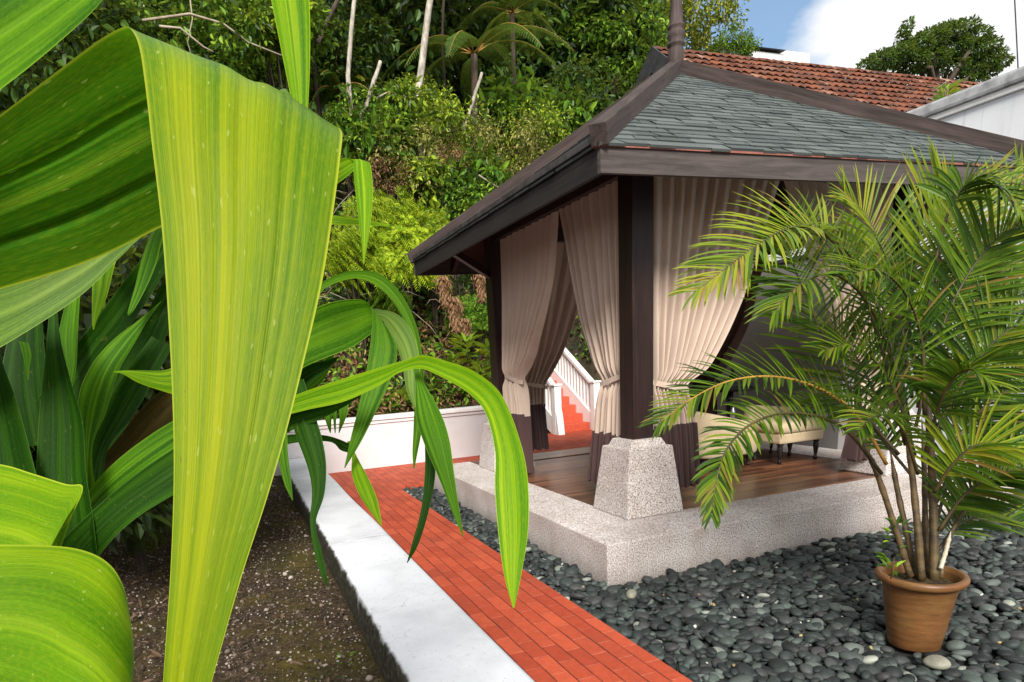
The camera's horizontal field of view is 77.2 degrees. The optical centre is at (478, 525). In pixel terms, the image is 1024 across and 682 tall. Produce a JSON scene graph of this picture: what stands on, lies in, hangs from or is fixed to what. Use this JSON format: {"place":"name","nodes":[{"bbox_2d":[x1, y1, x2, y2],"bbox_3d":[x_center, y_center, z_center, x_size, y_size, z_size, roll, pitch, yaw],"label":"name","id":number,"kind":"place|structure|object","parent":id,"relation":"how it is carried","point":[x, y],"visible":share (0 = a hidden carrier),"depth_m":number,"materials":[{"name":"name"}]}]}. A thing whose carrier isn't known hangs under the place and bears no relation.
{"place":"outdoors","nodes":[
{"label":"outdoors","id":0,"kind":"place"},
{"bbox_2d":[100,475,384,681],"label":"soil bed","id":1,"kind":"object","parent":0,"point":[268,670],"visible":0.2,"depth_m":4.20,"materials":[{"name":"brown soil"}]},
{"bbox_2d":[0,234,172,572],"bbox_3d":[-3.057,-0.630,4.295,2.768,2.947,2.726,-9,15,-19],"label":"dark bush","id":2,"kind":"object","parent":1,"relation":"on","point":[155,525],"visible":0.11,"depth_m":4.20,"materials":[{"name":"green plant"}]},
{"bbox_2d":[0,227,173,555],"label":"strap leaf plant","id":3,"kind":"object","parent":1,"relation":"on","point":[69,406],"visible":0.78,"depth_m":1.10,"materials":[{"name":"green plant"}]},
{"bbox_2d":[0,0,341,681],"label":"strap leaf plant","id":4,"kind":"object","parent":1,"relation":"on","point":[115,145],"visible":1,"depth_m":0.49,"materials":[{"name":"green plant"}]},
{"bbox_2d":[114,531,349,681],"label":"dry leaf scraps","id":5,"kind":"object","parent":1,"relation":"on","point":[154,652],"visible":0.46,"depth_m":3.74,"materials":[{"name":"brown plant"}]},
{"bbox_2d":[279,158,528,607],"bbox_3d":[-0.233,0.239,1.498,1.006,1.929,0.473,6,18,34],"label":"strap leaf plant","id":6,"kind":"object","parent":1,"relation":"on","point":[340,326],"visible":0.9,"depth_m":1.26,"materials":[{"name":"green plant"}]},
{"bbox_2d":[283,78,600,432],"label":"hillside","id":7,"kind":"structure","parent":0,"point":[588,366],"depth_m":15.26,"materials":[{"name":"green plant"}]},
{"bbox_2d":[0,0,148,111],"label":"dark shrub","id":8,"kind":"object","parent":7,"relation":"on","point":[11,93],"visible":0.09,"depth_m":9.22,"materials":[{"name":"green plant"}]},
{"bbox_2d":[22,0,224,80],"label":"forest tree","id":9,"kind":"object","parent":7,"relation":"on","point":[167,31],"depth_m":12.85,"materials":[{"name":"green plant"}]},
{"bbox_2d":[108,0,264,80],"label":"green shrub","id":10,"kind":"object","parent":7,"relation":"on","point":[148,9],"visible":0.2,"depth_m":10.52,"materials":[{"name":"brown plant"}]},
{"bbox_2d":[155,0,338,103],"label":"green shrub","id":11,"kind":"object","parent":7,"relation":"on","point":[220,43],"visible":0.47,"depth_m":10.51,"materials":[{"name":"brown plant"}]},
{"bbox_2d":[159,25,213,51],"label":"bare branch","id":12,"kind":"object","parent":11,"relation":"attached to","point":[180,28],"visible":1,"depth_m":9.59,"materials":[{"name":"wood"}]},
{"bbox_2d":[142,12,282,56],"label":"bare branch","id":13,"kind":"object","parent":11,"relation":"attached to","point":[174,16],"visible":0.84,"depth_m":9.76,"materials":[{"name":"wood"}]},
{"bbox_2d":[221,0,317,90],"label":"broad leaved shrub","id":14,"kind":"object","parent":7,"relation":"on","point":[270,19],"visible":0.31,"depth_m":10.58,"materials":[{"name":"green plant"}]},
{"bbox_2d":[19,6,595,418],"bbox_3d":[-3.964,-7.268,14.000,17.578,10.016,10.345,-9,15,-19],"label":"undergrowth","id":15,"kind":"object","parent":7,"relation":"on","point":[401,381],"visible":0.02,"depth_m":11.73,"materials":[{"name":"green plant"}]},
{"bbox_2d":[311,0,339,257],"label":"slender tree","id":16,"kind":"object","parent":7,"relation":"on","point":[319,40],"visible":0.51,"depth_m":11.54,"materials":[{"name":"brown plant"}]},
{"bbox_2d":[267,0,399,215],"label":"dark shrub","id":17,"kind":"object","parent":7,"relation":"on","point":[365,51],"visible":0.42,"depth_m":12.24,"materials":[{"name":"green plant"}]},
{"bbox_2d":[308,70,377,285],"bbox_3d":[-2.416,-6.270,12.179,1.428,3.863,1.336,-9,15,-19],"label":"tree fern","id":18,"kind":"object","parent":7,"relation":"on","point":[332,76],"visible":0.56,"depth_m":11.72,"materials":[{"name":"green plant"}]},
{"bbox_2d":[319,74,383,128],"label":"tree fern","id":19,"kind":"object","parent":7,"relation":"on","point":[359,79],"visible":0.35,"depth_m":12.65,"materials":[{"name":"green plant"}]},
{"bbox_2d":[346,0,371,305],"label":"slender tree","id":20,"kind":"object","parent":7,"relation":"on","point":[349,51],"visible":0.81,"depth_m":11.16,"materials":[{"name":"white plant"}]},
{"bbox_2d":[324,225,394,371],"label":"scrambling fern","id":21,"kind":"object","parent":7,"relation":"on","point":[348,246],"visible":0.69,"depth_m":10.55,"materials":[{"name":"green plant"}]},
{"bbox_2d":[360,60,381,119],"bbox_3d":[-1.922,-7.647,11.328,0.537,1.039,0.096,-9,15,-19],"label":"broken trunk","id":22,"kind":"object","parent":7,"relation":"on","point":[373,81],"visible":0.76,"depth_m":11.29,"materials":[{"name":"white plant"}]},
{"bbox_2d":[323,80,427,189],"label":"green shrub","id":23,"kind":"object","parent":7,"relation":"on","point":[330,114],"visible":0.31,"depth_m":11.24,"materials":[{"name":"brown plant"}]},
{"bbox_2d":[336,99,418,194],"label":"broad leaved shrub","id":24,"kind":"object","parent":7,"relation":"on","point":[368,140],"visible":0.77,"depth_m":10.97,"materials":[{"name":"green plant"}]},
{"bbox_2d":[336,185,425,303],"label":"scrambling fern","id":25,"kind":"object","parent":7,"relation":"on","point":[384,210],"visible":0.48,"depth_m":10.96,"materials":[{"name":"green plant"}]},
{"bbox_2d":[354,146,411,312],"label":"dry shrub","id":26,"kind":"object","parent":7,"relation":"on","point":[385,176],"visible":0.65,"depth_m":10.95,"materials":[{"name":"brown plant"}]},
{"bbox_2d":[378,389,399,413],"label":"broad leaf plant","id":27,"kind":"object","parent":7,"relation":"on","point":[392,401],"visible":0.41,"depth_m":10.80,"materials":[{"name":"green plant"}]},
{"bbox_2d":[368,278,415,385],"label":"scrambling fern","id":28,"kind":"object","parent":7,"relation":"on","point":[384,300],"visible":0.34,"depth_m":10.60,"materials":[{"name":"green plant"}]},
{"bbox_2d":[364,0,423,80],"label":"forest tree","id":29,"kind":"object","parent":7,"relation":"on","point":[382,8],"visible":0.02,"depth_m":17.80,"materials":[{"name":"green plant"}]},
{"bbox_2d":[340,113,450,293],"bbox_3d":[-1.414,-5.559,12.040,2.249,3.555,2.502,-9,15,-19],"label":"olive shrub","id":30,"kind":"object","parent":7,"relation":"on","point":[422,138],"visible":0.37,"depth_m":11.13,"materials":[{"name":"green plant"}]},
{"bbox_2d":[385,387,411,412],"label":"broad leaf plant","id":31,"kind":"object","parent":7,"relation":"on","point":[402,392],"visible":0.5,"depth_m":10.82,"materials":[{"name":"green plant"}]},
{"bbox_2d":[320,180,479,340],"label":"tangled twigs","id":32,"kind":"object","parent":7,"relation":"on","point":[373,292],"visible":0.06,"depth_m":11.20,"materials":[{"name":"brown wood"}]},
{"bbox_2d":[317,289,490,419],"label":"leaf litter","id":33,"kind":"object","parent":7,"relation":"on","point":[362,369],"visible":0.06,"depth_m":11.31,"materials":[{"name":"plant"}]},
{"bbox_2d":[359,214,450,312],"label":"scrambling fern","id":34,"kind":"object","parent":7,"relation":"on","point":[402,240],"visible":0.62,"depth_m":10.80,"materials":[{"name":"green plant"}]},
{"bbox_2d":[433,275,454,309],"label":"dried frond","id":35,"kind":"object","parent":34,"relation":"hanging from","point":[444,283],"visible":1,"depth_m":10.85,"materials":[{"name":"brown plant"}]},
{"bbox_2d":[376,75,440,320],"bbox_3d":[-1.153,-5.940,12.027,1.175,4.262,1.289,-9,15,-19],"label":"broad leaved shrub","id":36,"kind":"object","parent":7,"relation":"on","point":[414,90],"visible":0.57,"depth_m":11.36,"materials":[{"name":"green plant"}]},
{"bbox_2d":[379,72,455,155],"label":"light shrub","id":37,"kind":"object","parent":7,"relation":"on","point":[431,86],"visible":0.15,"depth_m":12.83,"materials":[{"name":"green plant"}]},
{"bbox_2d":[330,0,509,105],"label":"forest tree","id":38,"kind":"object","parent":7,"relation":"on","point":[410,16],"visible":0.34,"depth_m":17.46,"materials":[{"name":"green plant"}]},
{"bbox_2d":[415,0,432,297],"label":"slender tree","id":39,"kind":"object","parent":7,"relation":"on","point":[424,41],"visible":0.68,"depth_m":11.71,"materials":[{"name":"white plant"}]},
{"bbox_2d":[387,150,461,345],"bbox_3d":[-0.888,-4.923,11.764,1.425,3.534,1.266,-9,15,-19],"label":"broad leaved shrub","id":40,"kind":"object","parent":7,"relation":"on","point":[417,167],"visible":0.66,"depth_m":11.23,"materials":[{"name":"green plant"}]},
{"bbox_2d":[395,198,455,354],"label":"scrambling fern","id":41,"kind":"object","parent":7,"relation":"on","point":[431,219],"visible":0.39,"depth_m":11.29,"materials":[{"name":"green plant"}]},
{"bbox_2d":[424,372,446,393],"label":"broad leaf plant","id":42,"kind":"object","parent":7,"relation":"on","point":[430,385],"visible":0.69,"depth_m":11.04,"materials":[{"name":"green plant"}]},
{"bbox_2d":[380,84,493,194],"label":"light shrub","id":43,"kind":"object","parent":7,"relation":"on","point":[441,111],"visible":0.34,"depth_m":11.85,"materials":[{"name":"green plant"}]},
{"bbox_2d":[441,0,450,159],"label":"slender tree","id":44,"kind":"object","parent":7,"relation":"on","point":[442,33],"visible":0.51,"depth_m":15.34,"materials":[{"name":"brown plant"}]},
{"bbox_2d":[425,137,470,295],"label":"dry shrub","id":45,"kind":"object","parent":7,"relation":"on","point":[446,158],"visible":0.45,"depth_m":11.69,"materials":[{"name":"green plant"}]},
{"bbox_2d":[435,382,463,407],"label":"broad leaf plant","id":46,"kind":"object","parent":7,"relation":"on","point":[443,394],"visible":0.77,"depth_m":11.09,"materials":[{"name":"green plant"}]},
{"bbox_2d":[320,80,587,413],"bbox_3d":[-1.790,-6.330,13.112,10.713,7.960,6.705,-9,15,-19],"label":"scrub","id":47,"kind":"object","parent":7,"relation":"on","point":[404,386],"depth_m":11.65,"materials":[{"name":"green plant"}]},
{"bbox_2d":[440,351,469,406],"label":"broad leaf plant","id":48,"kind":"object","parent":7,"relation":"on","point":[452,359],"visible":0.57,"depth_m":11.07,"materials":[{"name":"green plant"}]},
{"bbox_2d":[413,161,497,296],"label":"dark shrub","id":49,"kind":"object","parent":7,"relation":"on","point":[450,205],"visible":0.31,"depth_m":11.41,"materials":[{"name":"green plant"}]},
{"bbox_2d":[448,332,483,405],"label":"broad leaf plant","id":50,"kind":"object","parent":7,"relation":"on","point":[468,344],"visible":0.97,"depth_m":10.94,"materials":[{"name":"green plant"}]},
{"bbox_2d":[444,292,488,366],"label":"scrambling fern","id":51,"kind":"object","parent":7,"relation":"on","point":[477,312],"visible":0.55,"depth_m":11.25,"materials":[{"name":"green plant"}]},
{"bbox_2d":[444,296,466,335],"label":"dried frond","id":52,"kind":"object","parent":51,"relation":"hanging from","point":[454,313],"visible":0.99,"depth_m":10.99,"materials":[{"name":"brown plant"}]},
{"bbox_2d":[458,317,473,346],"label":"dried frond","id":53,"kind":"object","parent":51,"relation":"hanging from","point":[465,329],"visible":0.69,"depth_m":11.12,"materials":[{"name":"brown plant"}]},
{"bbox_2d":[471,274,485,304],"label":"dried frond","id":54,"kind":"object","parent":51,"relation":"hanging from","point":[480,284],"visible":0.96,"depth_m":11.06,"materials":[{"name":"brown plant"}]},
{"bbox_2d":[462,72,482,133],"bbox_3d":[-0.128,-8.327,12.629,0.533,1.100,0.085,-9,15,-19],"label":"broken trunk","id":55,"kind":"object","parent":7,"relation":"on","point":[476,90],"visible":0.69,"depth_m":12.59,"materials":[{"name":"beige plant"}]},
{"bbox_2d":[381,22,571,288],"bbox_3d":[0.152,-6.599,13.397,3.703,6.739,3.421,-9,15,-19],"label":"tree fern","id":56,"kind":"object","parent":7,"relation":"on","point":[472,79],"visible":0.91,"depth_m":12.80,"materials":[{"name":"green plant"}]},
{"bbox_2d":[412,0,541,84],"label":"forest tree","id":57,"kind":"object","parent":7,"relation":"on","point":[434,4],"visible":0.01,"depth_m":19.40,"materials":[{"name":"green plant"}]},
{"bbox_2d":[443,136,512,342],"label":"broad leaved shrub","id":58,"kind":"object","parent":7,"relation":"on","point":[499,174],"visible":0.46,"depth_m":11.59,"materials":[{"name":"green plant"}]},
{"bbox_2d":[466,359,490,377],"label":"broad leaf plant","id":59,"kind":"object","parent":7,"relation":"on","point":[476,365],"visible":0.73,"depth_m":11.04,"materials":[{"name":"green plant"}]},
{"bbox_2d":[472,338,490,382],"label":"broad leaf plant","id":60,"kind":"object","parent":7,"relation":"on","point":[484,350],"visible":0.47,"depth_m":11.05,"materials":[{"name":"green plant"}]},
{"bbox_2d":[429,104,555,185],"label":"olive shrub","id":61,"kind":"object","parent":7,"relation":"on","point":[489,128],"visible":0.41,"depth_m":12.25,"materials":[{"name":"green plant"}]},
{"bbox_2d":[459,0,562,172],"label":"tree fern","id":62,"kind":"object","parent":7,"relation":"on","point":[501,17],"visible":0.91,"depth_m":15.35,"materials":[{"name":"green plant"}]},
{"bbox_2d":[455,0,667,92],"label":"forest tree","id":63,"kind":"object","parent":7,"relation":"on","point":[556,2],"visible":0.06,"depth_m":18.20,"materials":[{"name":"green plant"}]},
{"bbox_2d":[477,0,669,121],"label":"forest tree","id":64,"kind":"object","parent":7,"relation":"on","point":[562,53],"visible":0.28,"depth_m":17.78,"materials":[{"name":"green plant"}]},
{"bbox_2d":[529,51,639,157],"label":"dark shrub","id":65,"kind":"object","parent":7,"relation":"on","point":[584,80],"visible":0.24,"depth_m":14.70,"materials":[{"name":"green plant"}]},
{"bbox_2d":[517,0,656,108],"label":"forest tree","id":66,"kind":"object","parent":7,"relation":"on","point":[559,12],"visible":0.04,"depth_m":18.45,"materials":[{"name":"green plant"}]},
{"bbox_2d":[552,0,669,103],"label":"forest tree","id":67,"kind":"object","parent":7,"relation":"on","point":[606,31],"visible":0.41,"depth_m":17.31,"materials":[{"name":"green plant"}]},
{"bbox_2d":[328,429,592,493],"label":"brick yard","id":68,"kind":"structure","parent":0,"point":[403,476],"depth_m":9.93,"materials":[{"name":"red brick"}]},
{"bbox_2d":[274,405,487,475],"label":"garden wall","id":69,"kind":"structure","parent":68,"relation":"on","point":[387,439],"depth_m":10.35,"materials":[{"name":"white paint"}]},
{"bbox_2d":[545,347,600,434],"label":"staircase","id":70,"kind":"structure","parent":68,"relation":"on","point":[569,408],"depth_m":13.60,"materials":[{"name":"red tile"}]},
{"bbox_2d":[348,487,692,681],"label":"brick path","id":71,"kind":"structure","parent":0,"point":[540,631],"depth_m":4.07,"materials":[{"name":"red brick"}]},
{"bbox_2d":[143,0,1023,99],"label":"sky","id":72,"kind":"structure","parent":0,"point":[839,33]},
{"bbox_2d":[712,42,809,77],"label":"hilltop house","id":73,"kind":"structure","parent":0,"point":[776,54],"depth_m":48.03,"materials":[{"name":"white paint"}]},
{"label":"ground","id":74,"kind":"structure","parent":0,"visible":0},
{"bbox_2d":[289,458,534,681],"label":"planter kerb","id":75,"kind":"structure","parent":74,"relation":"on","point":[414,622],"depth_m":3.57,"materials":[{"name":"white paint"}]},
{"bbox_2d":[478,64,555,156],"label":"broad leaved shrub","id":76,"kind":"object","parent":74,"relation":"on","point":[509,94],"visible":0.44,"depth_m":13.27,"materials":[{"name":"green plant"}]},
{"bbox_2d":[487,98,578,173],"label":"light shrub","id":77,"kind":"object","parent":74,"relation":"on","point":[543,111],"visible":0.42,"depth_m":12.89,"materials":[{"name":"green plant"}]},
{"bbox_2d":[536,76,598,357],"bbox_3d":[2.087,-6.195,15.229,1.950,7.680,1.619,-9,15,-19],"label":"broad leaved shrub","id":78,"kind":"object","parent":74,"relation":"on","point":[586,115],"visible":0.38,"depth_m":14.14,"materials":[{"name":"green plant"}]},
{"bbox_2d":[558,0,716,49],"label":"forest tree","id":79,"kind":"object","parent":74,"relation":"on","point":[690,24],"visible":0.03,"depth_m":20.89,"materials":[{"name":"green plant"}]},
{"bbox_2d":[660,0,749,51],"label":"forest tree","id":80,"kind":"object","parent":74,"relation":"on","point":[727,5],"visible":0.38,"depth_m":20.95,"materials":[{"name":"green plant"}]},
{"bbox_2d":[434,488,1023,681],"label":"pebble base","id":81,"kind":"object","parent":74,"relation":"on","point":[943,651],"depth_m":3.54,"materials":[{"name":"grey gravel"}]},
{"bbox_2d":[402,486,1023,681],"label":"pebbles","id":82,"kind":"object","parent":81,"relation":"on","point":[828,572],"visible":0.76,"depth_m":3.90,"materials":[{"name":"stone"}]},
{"bbox_2d":[462,525,1021,666],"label":"stone chips","id":83,"kind":"object","parent":82,"relation":"on","point":[820,596],"visible":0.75,"depth_m":4.03,"materials":[{"name":"grey stone"}]},
{"bbox_2d":[874,561,970,652],"bbox_3d":[2.285,0.433,3.338,0.408,0.398,0.408,-9,15,-19],"label":"plant pot","id":84,"kind":"object","parent":82,"relation":"on","point":[918,613],"visible":0.88,"depth_m":3.24,"materials":[{"name":"ceramic"}]},
{"bbox_2d":[636,135,1023,580],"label":"areca palm","id":85,"kind":"object","parent":84,"relation":"in","point":[969,256],"visible":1,"depth_m":3.12,"materials":[{"name":"plant"}]},
{"bbox_2d":[875,514,913,578],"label":"pot weed","id":86,"kind":"object","parent":84,"relation":"in","point":[898,520],"visible":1,"depth_m":3.18,"materials":[{"name":"green plant"}]},
{"bbox_2d":[922,655,950,669],"bbox_3d":[2.232,0.667,3.116,0.106,0.059,0.117,-9,15,-19],"label":"pebble","id":87,"kind":"object","parent":82,"relation":"on","point":[938,662],"visible":1,"depth_m":3.09,"materials":[{"name":"stone"}]},
{"bbox_2d":[407,0,1023,585],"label":"pavilion","id":88,"kind":"structure","parent":81,"relation":"on","point":[633,512],"depth_m":5.11,"materials":[{"name":"stone"}]},
{"bbox_2d":[500,211,558,472],"bbox_3d":[0.559,-1.807,6.893,0.180,2.572,1.482,-9,15,-19],"label":"curtain","id":89,"kind":"object","parent":88,"relation":"hanging from","point":[528,258],"visible":0.91,"depth_m":6.86,"materials":[{"name":"beige fabric"}]},
{"bbox_2d":[525,243,577,450],"bbox_3d":[0.951,-2.163,7.870,1.207,2.422,0.206,-9,15,-19],"label":"curtain","id":90,"kind":"object","parent":88,"relation":"hanging from","point":[562,311],"visible":0.44,"depth_m":7.80,"materials":[{"name":"beige fabric"}]},
{"bbox_2d":[559,181,619,482],"bbox_3d":[1.015,-1.587,5.676,0.156,2.452,1.108,-9,15,-19],"label":"curtain","id":91,"kind":"object","parent":88,"relation":"hanging from","point":[590,225],"visible":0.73,"depth_m":5.46,"materials":[{"name":"beige fabric"}]},
{"bbox_2d":[653,176,778,488],"bbox_3d":[1.956,-1.560,5.323,1.284,2.452,0.178,-9,15,-19],"label":"curtain","id":92,"kind":"object","parent":88,"relation":"hanging from","point":[686,209],"visible":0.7,"depth_m":5.14,"materials":[{"name":"beige fabric"}]},
{"bbox_2d":[696,411,757,466],"bbox_3d":[2.584,-0.987,7.093,0.866,0.643,0.880,-9,15,-19],"label":"tub chair","id":93,"kind":"object","parent":88,"relation":"on","point":[704,421],"visible":0.36,"depth_m":6.70,"materials":[{"name":"beige fabric"}]},
{"bbox_2d":[704,386,755,417],"bbox_3d":[3.212,-1.382,8.230,0.620,0.758,0.620,-9,15,-19],"label":"side table","id":94,"kind":"object","parent":88,"relation":"on","point":[729,397],"visible":0.36,"depth_m":8.11,"materials":[{"name":"black paint"}]},
{"bbox_2d":[694,217,782,414],"bbox_3d":[3.140,-2.257,7.858,0.197,2.522,1.359,-9,15,-19],"label":"curtain","id":95,"kind":"object","parent":88,"relation":"hanging from","point":[736,333],"visible":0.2,"depth_m":7.84,"materials":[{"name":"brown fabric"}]},
{"bbox_2d":[736,405,790,452],"bbox_3d":[3.224,-1.168,7.675,0.615,0.618,0.702,-9,15,-19],"label":"lounge chair","id":96,"kind":"object","parent":88,"relation":"on","point":[763,414],"visible":0.11,"depth_m":7.29,"materials":[{"name":"beige fabric"}]},
{"bbox_2d":[751,416,823,463],"bbox_3d":[3.419,-0.959,7.136,0.656,0.458,0.512,-9,15,-19],"label":"ottoman","id":97,"kind":"object","parent":88,"relation":"on","point":[814,433],"visible":0.67,"depth_m":6.91,"materials":[{"name":"beige fabric"}]},
{"bbox_2d":[784,181,893,461],"bbox_3d":[3.177,-1.753,5.750,1.289,2.452,0.197,-9,15,-19],"label":"curtain","id":98,"kind":"object","parent":88,"relation":"hanging from","point":[852,451],"visible":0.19,"depth_m":5.56,"materials":[{"name":"beige fabric"}]},
{"bbox_2d":[715,255,850,449],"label":"screen wall","id":99,"kind":"structure","parent":81,"relation":"on","point":[830,439],"depth_m":8.66,"materials":[{"name":"grey"}]},
{"bbox_2d":[705,20,763,64],"bbox_3d":[8.279,-10.545,22.078,2.489,11.467,1.681,-9,15,-19],"label":"forest tree","id":100,"kind":"object","parent":74,"relation":"on","point":[738,41],"visible":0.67,"depth_m":20.51,"materials":[{"name":"green plant"}]},
{"bbox_2d":[634,46,978,111],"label":"tiled house","id":101,"kind":"structure","parent":74,"relation":"on","point":[897,92],"depth_m":15.96,"materials":[{"name":"orange tile"}]},
{"bbox_2d":[1014,0,1018,67],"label":"overhead cable","id":102,"kind":"object","parent":101,"relation":"attached to","point":[1016,33],"visible":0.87,"depth_m":14.32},
{"bbox_2d":[768,66,1023,466],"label":"boundary wall","id":103,"kind":"structure","parent":74,"relation":"on","point":[995,105],"depth_m":6.41,"materials":[{"name":"paint"}]},
{"bbox_2d":[924,75,962,100],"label":"wall weed","id":104,"kind":"object","parent":103,"relation":"on","point":[942,91],"depth_m":6.83,"materials":[{"name":"green plant"}]},
{"bbox_2d":[855,14,1015,95],"bbox_3d":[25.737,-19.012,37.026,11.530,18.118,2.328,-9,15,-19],"label":"tree","id":105,"kind":"object","parent":74,"relation":"on","point":[936,52],"visible":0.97,"depth_m":34.76,"materials":[{"name":"green plant"}]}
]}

